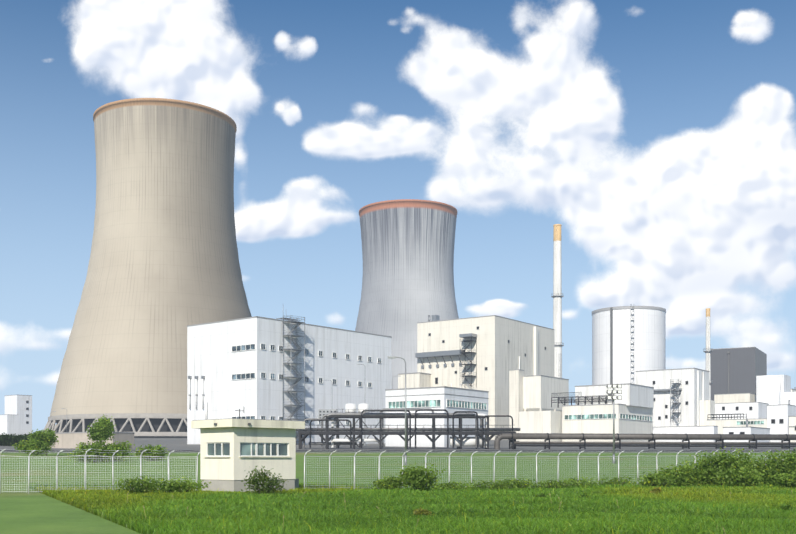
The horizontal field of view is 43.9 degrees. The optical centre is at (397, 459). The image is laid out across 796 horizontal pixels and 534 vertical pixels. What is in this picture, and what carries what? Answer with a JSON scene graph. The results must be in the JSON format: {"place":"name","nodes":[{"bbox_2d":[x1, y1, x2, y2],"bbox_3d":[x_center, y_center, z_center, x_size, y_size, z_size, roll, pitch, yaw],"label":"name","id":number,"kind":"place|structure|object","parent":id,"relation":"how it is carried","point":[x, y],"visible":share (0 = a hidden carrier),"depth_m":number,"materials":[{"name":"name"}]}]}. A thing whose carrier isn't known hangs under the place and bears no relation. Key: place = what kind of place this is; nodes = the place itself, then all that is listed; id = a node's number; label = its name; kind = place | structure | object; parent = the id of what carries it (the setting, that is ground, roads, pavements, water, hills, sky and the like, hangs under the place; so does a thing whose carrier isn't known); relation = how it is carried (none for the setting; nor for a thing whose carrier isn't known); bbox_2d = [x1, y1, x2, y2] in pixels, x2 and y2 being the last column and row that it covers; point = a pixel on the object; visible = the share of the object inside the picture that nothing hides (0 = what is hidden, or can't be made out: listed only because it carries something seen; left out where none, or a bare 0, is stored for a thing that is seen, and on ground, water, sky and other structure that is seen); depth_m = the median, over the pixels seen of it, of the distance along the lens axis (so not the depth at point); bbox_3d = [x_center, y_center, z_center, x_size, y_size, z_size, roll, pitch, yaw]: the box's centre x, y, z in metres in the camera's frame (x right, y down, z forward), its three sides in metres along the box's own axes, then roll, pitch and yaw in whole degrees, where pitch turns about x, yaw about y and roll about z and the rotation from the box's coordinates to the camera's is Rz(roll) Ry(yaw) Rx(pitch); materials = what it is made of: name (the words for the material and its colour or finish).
{"place":"outdoors","nodes":[
{"label":"outdoors","id":0,"kind":"place"},
{"bbox_2d":[0,450,793,451],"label":"service road","id":1,"kind":"structure","parent":0,"point":[498,450],"depth_m":155.88,"materials":[{"name":"grey asphalt"}]},
{"bbox_2d":[0,0,795,383],"bbox_3d":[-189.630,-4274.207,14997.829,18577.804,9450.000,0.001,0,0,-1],"label":"cloud","id":2,"kind":"structure","parent":0,"point":[686,228],"depth_m":15030.64,"materials":[{"name":"white"}]},
{"bbox_2d":[0,437,795,533],"bbox_3d":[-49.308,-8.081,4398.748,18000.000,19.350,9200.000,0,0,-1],"label":"ground","id":3,"kind":"structure","parent":0,"point":[30,513],"depth_m":84.93,"materials":[{"name":"green plant"}]},
{"bbox_2d":[0,414,17,435],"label":"building","id":4,"kind":"structure","parent":3,"relation":"on","point":[9,424],"depth_m":518.83,"materials":[{"name":"white paint"}]},
{"bbox_2d":[0,433,21,445],"bbox_3d":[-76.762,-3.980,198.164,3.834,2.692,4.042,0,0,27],"label":"hedge","id":5,"kind":"object","parent":3,"relation":"on","point":[14,441],"visible":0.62,"depth_m":197.12,"materials":[{"name":"green plant"}]},
{"bbox_2d":[5,395,31,434],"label":"white block","id":6,"kind":"structure","parent":3,"relation":"on","point":[20,406],"depth_m":560.22,"materials":[{"name":"metal"}]},
{"bbox_2d":[17,433,31,442],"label":"hedge","id":7,"kind":"object","parent":3,"relation":"on","point":[24,435],"visible":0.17,"depth_m":197.28,"materials":[{"name":"green plant"}]},
{"bbox_2d":[11,438,51,456],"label":"bush","id":8,"kind":"object","parent":3,"relation":"on","point":[40,447],"visible":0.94,"depth_m":115.74,"materials":[{"name":"green plant"}]},
{"bbox_2d":[27,428,58,455],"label":"tree","id":9,"kind":"object","parent":3,"relation":"on","point":[47,437],"visible":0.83,"depth_m":122.83,"materials":[{"name":"green plant"}]},
{"bbox_2d":[50,432,134,448],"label":"concrete shed wall","id":10,"kind":"structure","parent":3,"relation":"on","point":[70,440],"depth_m":172.45,"materials":[{"name":"beige concrete"}]},
{"bbox_2d":[67,440,125,462],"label":"bush","id":11,"kind":"object","parent":3,"relation":"on","point":[99,446],"visible":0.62,"depth_m":98.25,"materials":[{"name":"green plant"}]},
{"bbox_2d":[0,449,199,493],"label":"security fence","id":12,"kind":"object","parent":3,"relation":"on","point":[112,472],"visible":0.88,"depth_m":46.52,"materials":[{"name":"grey metal"}]},
{"bbox_2d":[84,414,115,442],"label":"tree","id":13,"kind":"object","parent":3,"relation":"on","point":[102,429],"visible":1,"depth_m":117.89,"materials":[{"name":"green plant"}]},
{"bbox_2d":[108,440,134,460],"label":"bush","id":14,"kind":"object","parent":3,"relation":"on","point":[123,448],"visible":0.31,"depth_m":103.30,"materials":[{"name":"green plant"}]},
{"bbox_2d":[110,475,162,492],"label":"bush","id":15,"kind":"object","parent":3,"relation":"on","point":[137,487],"visible":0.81,"depth_m":44.68,"materials":[{"name":"green plant"}]},
{"bbox_2d":[44,98,251,436],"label":"cooling tower","id":16,"kind":"structure","parent":3,"relation":"on","point":[164,271],"depth_m":417.33,"materials":[{"name":"concrete"}]},
{"bbox_2d":[135,444,168,460],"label":"bush","id":17,"kind":"object","parent":3,"relation":"on","point":[160,451],"visible":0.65,"depth_m":103.12,"materials":[{"name":"green plant"}]},
{"bbox_2d":[143,476,211,493],"bbox_3d":[-9.919,1.205,44.352,3.273,1.023,2.413,0,0,-1],"label":"bush","id":18,"kind":"object","parent":3,"relation":"on","point":[175,486],"visible":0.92,"depth_m":43.94,"materials":[{"name":"green plant"}]},
{"bbox_2d":[191,409,304,492],"bbox_3d":[-6.970,-0.336,47.268,3.346,4.259,4.839,0,0,44],"label":"guard hut","id":19,"kind":"object","parent":3,"relation":"on","point":[234,452],"visible":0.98,"depth_m":45.98,"materials":[{"name":"concrete"}]},
{"bbox_2d":[241,466,288,493],"bbox_3d":[-5.885,0.899,43.445,2.147,1.623,1.661,0,0,-1],"label":"bush","id":20,"kind":"object","parent":3,"relation":"on","point":[266,480],"visible":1,"depth_m":43.36,"materials":[{"name":"green plant"}]},
{"bbox_2d":[187,315,391,444],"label":"industrial building","id":21,"kind":"structure","parent":3,"relation":"on","point":[256,367],"depth_m":221.03,"materials":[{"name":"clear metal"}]},
{"bbox_2d":[371,474,407,490],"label":"bush","id":22,"kind":"object","parent":3,"relation":"on","point":[383,484],"visible":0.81,"depth_m":46.30,"materials":[{"name":"green plant"}]},
{"bbox_2d":[387,356,406,464],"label":"street lamp","id":23,"kind":"object","parent":3,"relation":"on","point":[405,460],"visible":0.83,"depth_m":90.97,"materials":[{"name":"grey metal"}]},
{"bbox_2d":[355,199,458,388],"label":"cooling tower","id":24,"kind":"structure","parent":3,"relation":"on","point":[408,265],"depth_m":573.12,"materials":[{"name":"concrete"}]},
{"bbox_2d":[296,403,520,448],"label":"pipe rack","id":25,"kind":"object","parent":3,"relation":"on","point":[479,439],"visible":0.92,"depth_m":167.28,"materials":[{"name":"grey metal"}]},
{"bbox_2d":[394,463,444,490],"bbox_3d":[1.022,0.919,45.959,2.418,1.587,2.231,0,0,-1],"label":"bush","id":26,"kind":"object","parent":3,"relation":"on","point":[418,478],"visible":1,"depth_m":45.66,"materials":[{"name":"green plant"}]},
{"bbox_2d":[413,507,434,515],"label":"grass tuft","id":27,"kind":"object","parent":3,"relation":"on","point":[420,511],"visible":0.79,"depth_m":26.96,"materials":[{"name":"green plant"}]},
{"bbox_2d":[56,489,795,517],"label":"grass field","id":28,"kind":"structure","parent":3,"relation":"on","point":[442,504],"depth_m":32.43,"materials":[{"name":"green plant"}]},
{"bbox_2d":[385,386,488,446],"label":"office block","id":29,"kind":"structure","parent":3,"relation":"on","point":[451,399],"depth_m":193.41,"materials":[{"name":"white"}]},
{"bbox_2d":[102,505,795,533],"bbox_3d":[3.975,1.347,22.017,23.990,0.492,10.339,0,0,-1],"label":"grass field","id":30,"kind":"structure","parent":3,"relation":"on","point":[323,522],"depth_m":22.09,"materials":[{"name":"green plant"}]},
{"bbox_2d":[398,315,554,439],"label":"industrial building","id":31,"kind":"structure","parent":3,"relation":"on","point":[485,353],"depth_m":338.58,"materials":[{"name":"metal"}]},
{"bbox_2d":[509,353,568,440],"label":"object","id":32,"kind":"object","parent":3,"relation":"on","point":[530,393],"visible":0.52,"depth_m":301.88,"materials":[{"name":"metal"}]},
{"bbox_2d":[533,493,545,497],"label":"grass tuft","id":33,"kind":"object","parent":3,"relation":"on","point":[540,495],"visible":0.48,"depth_m":38.51,"materials":[{"name":"green plant"}]},
{"bbox_2d":[304,450,795,488],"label":"security fence","id":34,"kind":"object","parent":3,"relation":"on","point":[379,467],"visible":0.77,"depth_m":51.67,"materials":[{"name":"grey metal"}]},
{"bbox_2d":[551,224,563,377],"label":"tall chimney","id":35,"kind":"object","parent":3,"relation":"on","point":[557,296],"visible":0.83,"depth_m":468.24,"materials":[{"name":"concrete"}]},
{"bbox_2d":[578,493,589,497],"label":"grass tuft","id":36,"kind":"object","parent":3,"relation":"on","point":[585,495],"visible":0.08,"depth_m":38.02,"materials":[{"name":"green plant"}]},
{"bbox_2d":[519,383,653,441],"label":"cream workshop","id":37,"kind":"structure","parent":3,"relation":"on","point":[590,410],"depth_m":242.25,"materials":[{"name":"white concrete"}]},
{"bbox_2d":[606,384,621,463],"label":"floodlight mast","id":38,"kind":"object","parent":3,"relation":"on","point":[613,392],"visible":0.96,"depth_m":94.97,"materials":[{"name":"grey metal"}]},
{"bbox_2d":[592,306,665,384],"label":"reactor building","id":39,"kind":"structure","parent":3,"relation":"on","point":[628,342],"depth_m":513.98,"materials":[{"name":"concrete"}]},
{"bbox_2d":[494,433,795,449],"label":"pipeline","id":40,"kind":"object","parent":3,"relation":"on","point":[653,437],"depth_m":169.60,"materials":[{"name":"silver metal"}]},
{"bbox_2d":[650,487,661,493],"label":"grass tuft","id":41,"kind":"object","parent":3,"relation":"on","point":[655,489],"visible":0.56,"depth_m":42.66,"materials":[{"name":"green plant"}]},
{"bbox_2d":[631,471,682,486],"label":"bush","id":42,"kind":"object","parent":3,"relation":"on","point":[657,479],"visible":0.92,"depth_m":52.94,"materials":[{"name":"green plant"}]},
{"bbox_2d":[636,368,714,426],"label":"white sided building","id":43,"kind":"structure","parent":3,"relation":"on","point":[681,396],"depth_m":303.88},
{"bbox_2d":[652,464,706,485],"bbox_3d":[15.399,0.952,54.120,2.994,1.454,2.222,0,0,-1],"label":"bush","id":44,"kind":"object","parent":3,"relation":"on","point":[674,472],"visible":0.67,"depth_m":53.82,"materials":[{"name":"green plant"}]},
{"bbox_2d":[653,426,717,441],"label":"white shed","id":45,"kind":"structure","parent":3,"relation":"on","point":[688,430],"depth_m":254.07,"materials":[{"name":"white paint"}]},
{"bbox_2d":[675,455,729,485],"bbox_3d":[16.795,0.691,54.942,3.422,1.941,3.346,0,0,23],"label":"bush","id":46,"kind":"object","parent":3,"relation":"on","point":[705,480],"visible":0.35,"depth_m":54.41,"materials":[{"name":"green plant"}]},
{"bbox_2d":[703,308,712,399],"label":"chimney","id":47,"kind":"object","parent":3,"relation":"on","point":[708,361],"visible":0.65,"depth_m":409.80,"materials":[{"name":"concrete"}]},
{"bbox_2d":[685,446,759,485],"bbox_3d":[17.947,0.451,54.721,4.190,2.441,3.082,0,0,-1],"label":"bush","id":48,"kind":"object","parent":3,"relation":"on","point":[722,460],"visible":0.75,"depth_m":54.20,"materials":[{"name":"green plant"}]},
{"bbox_2d":[707,414,766,433],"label":"cream annex","id":49,"kind":"object","parent":3,"relation":"on","point":[734,422],"visible":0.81,"depth_m":296.31,"materials":[{"name":"white paint"}]},
{"bbox_2d":[710,347,766,400],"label":"industrial building","id":50,"kind":"structure","parent":3,"relation":"on","point":[737,370],"depth_m":445.69,"materials":[{"name":"grey metal"}]},
{"bbox_2d":[716,467,764,486],"bbox_3d":[18.247,1.027,52.839,2.709,1.343,2.055,0,0,-1],"label":"bush","id":51,"kind":"object","parent":3,"relation":"on","point":[741,477],"visible":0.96,"depth_m":52.39,"materials":[{"name":"green plant"}]},
{"bbox_2d":[715,402,768,419],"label":"white annex","id":52,"kind":"object","parent":3,"relation":"on","point":[754,410],"visible":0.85,"depth_m":313.98,"materials":[{"name":"concrete"}]},
{"bbox_2d":[723,420,769,441],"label":"plant block","id":53,"kind":"structure","parent":3,"relation":"on","point":[744,430],"depth_m":217.36,"materials":[{"name":"paint"}]},
{"bbox_2d":[725,455,780,484],"bbox_3d":[20.182,0.675,56.157,4.003,1.938,2.912,0,0,-1],"label":"bush","id":54,"kind":"object","parent":3,"relation":"on","point":[757,468],"visible":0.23,"depth_m":55.69,"materials":[{"name":"green plant"}]},
{"bbox_2d":[747,449,795,483],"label":"bush","id":55,"kind":"object","parent":3,"relation":"on","point":[778,465],"visible":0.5,"depth_m":56.07,"materials":[{"name":"green plant"}]},
{"bbox_2d":[756,375,795,405],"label":"building","id":56,"kind":"structure","parent":3,"relation":"on","point":[773,389],"depth_m":331.54,"materials":[{"name":"white paint"}]},
{"bbox_2d":[766,470,795,487],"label":"bush","id":57,"kind":"object","parent":3,"relation":"on","point":[786,480],"visible":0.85,"depth_m":51.96,"materials":[{"name":"green plant"}]},
{"bbox_2d":[766,447,795,475],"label":"bush","id":58,"kind":"object","parent":3,"relation":"on","point":[794,456],"visible":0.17,"depth_m":56.67,"materials":[{"name":"green plant"}]},
{"bbox_2d":[767,400,795,441],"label":"plant block","id":59,"kind":"structure","parent":3,"relation":"on","point":[778,419],"depth_m":261.81,"materials":[{"name":"metal"}]},
{"bbox_2d":[779,504,791,510],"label":"grass tuft","id":60,"kind":"object","parent":3,"relation":"on","point":[783,507],"visible":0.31,"depth_m":28.66,"materials":[{"name":"green plant"}]},
{"bbox_2d":[789,416,795,441],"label":"plant block","id":61,"kind":"structure","parent":3,"relation":"on","point":[792,422],"depth_m":243.47,"materials":[{"name":"paint"}]},
{"bbox_2d":[0,0,795,432],"label":"sky","id":62,"kind":"structure","parent":0,"point":[674,67],"materials":[{"name":"blue"}]},
{"bbox_2d":[27,480,795,498],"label":"grass field","id":63,"kind":"structure","parent":0,"point":[311,489],"depth_m":45.38,"materials":[{"name":"green plant"}]},
{"bbox_2d":[433,481,476,489],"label":"bush","id":64,"kind":"object","parent":63,"relation":"on","point":[454,485],"visible":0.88,"depth_m":48.89,"materials":[{"name":"green plant"}]},
{"bbox_2d":[463,479,510,489],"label":"bush","id":65,"kind":"object","parent":63,"relation":"on","point":[494,486],"visible":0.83,"depth_m":49.76,"materials":[{"name":"green plant"}]},
{"bbox_2d":[495,477,544,487],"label":"bush","id":66,"kind":"object","parent":63,"relation":"on","point":[515,482],"visible":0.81,"depth_m":50.84,"materials":[{"name":"green plant"}]},
{"bbox_2d":[530,478,578,487],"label":"bush","id":67,"kind":"object","parent":63,"relation":"on","point":[559,483],"visible":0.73,"depth_m":51.66,"materials":[{"name":"green plant"}]},
{"bbox_2d":[554,477,606,486],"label":"bush","id":68,"kind":"object","parent":63,"relation":"on","point":[582,481],"visible":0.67,"depth_m":52.84,"materials":[{"name":"green plant"}]},
{"bbox_2d":[593,474,635,485],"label":"bush","id":69,"kind":"object","parent":63,"relation":"on","point":[614,480],"visible":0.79,"depth_m":53.96,"materials":[{"name":"green plant"}]},
{"bbox_2d":[127,490,792,533],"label":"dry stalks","id":70,"kind":"object","parent":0,"point":[418,519],"visible":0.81,"depth_m":28.36,"materials":[{"name":"plant"}]},
{"bbox_2d":[714,393,755,402],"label":"industrial building","id":71,"kind":"structure","parent":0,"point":[735,398],"depth_m":338.87,"materials":[{"name":"beige concrete"}]}
]}

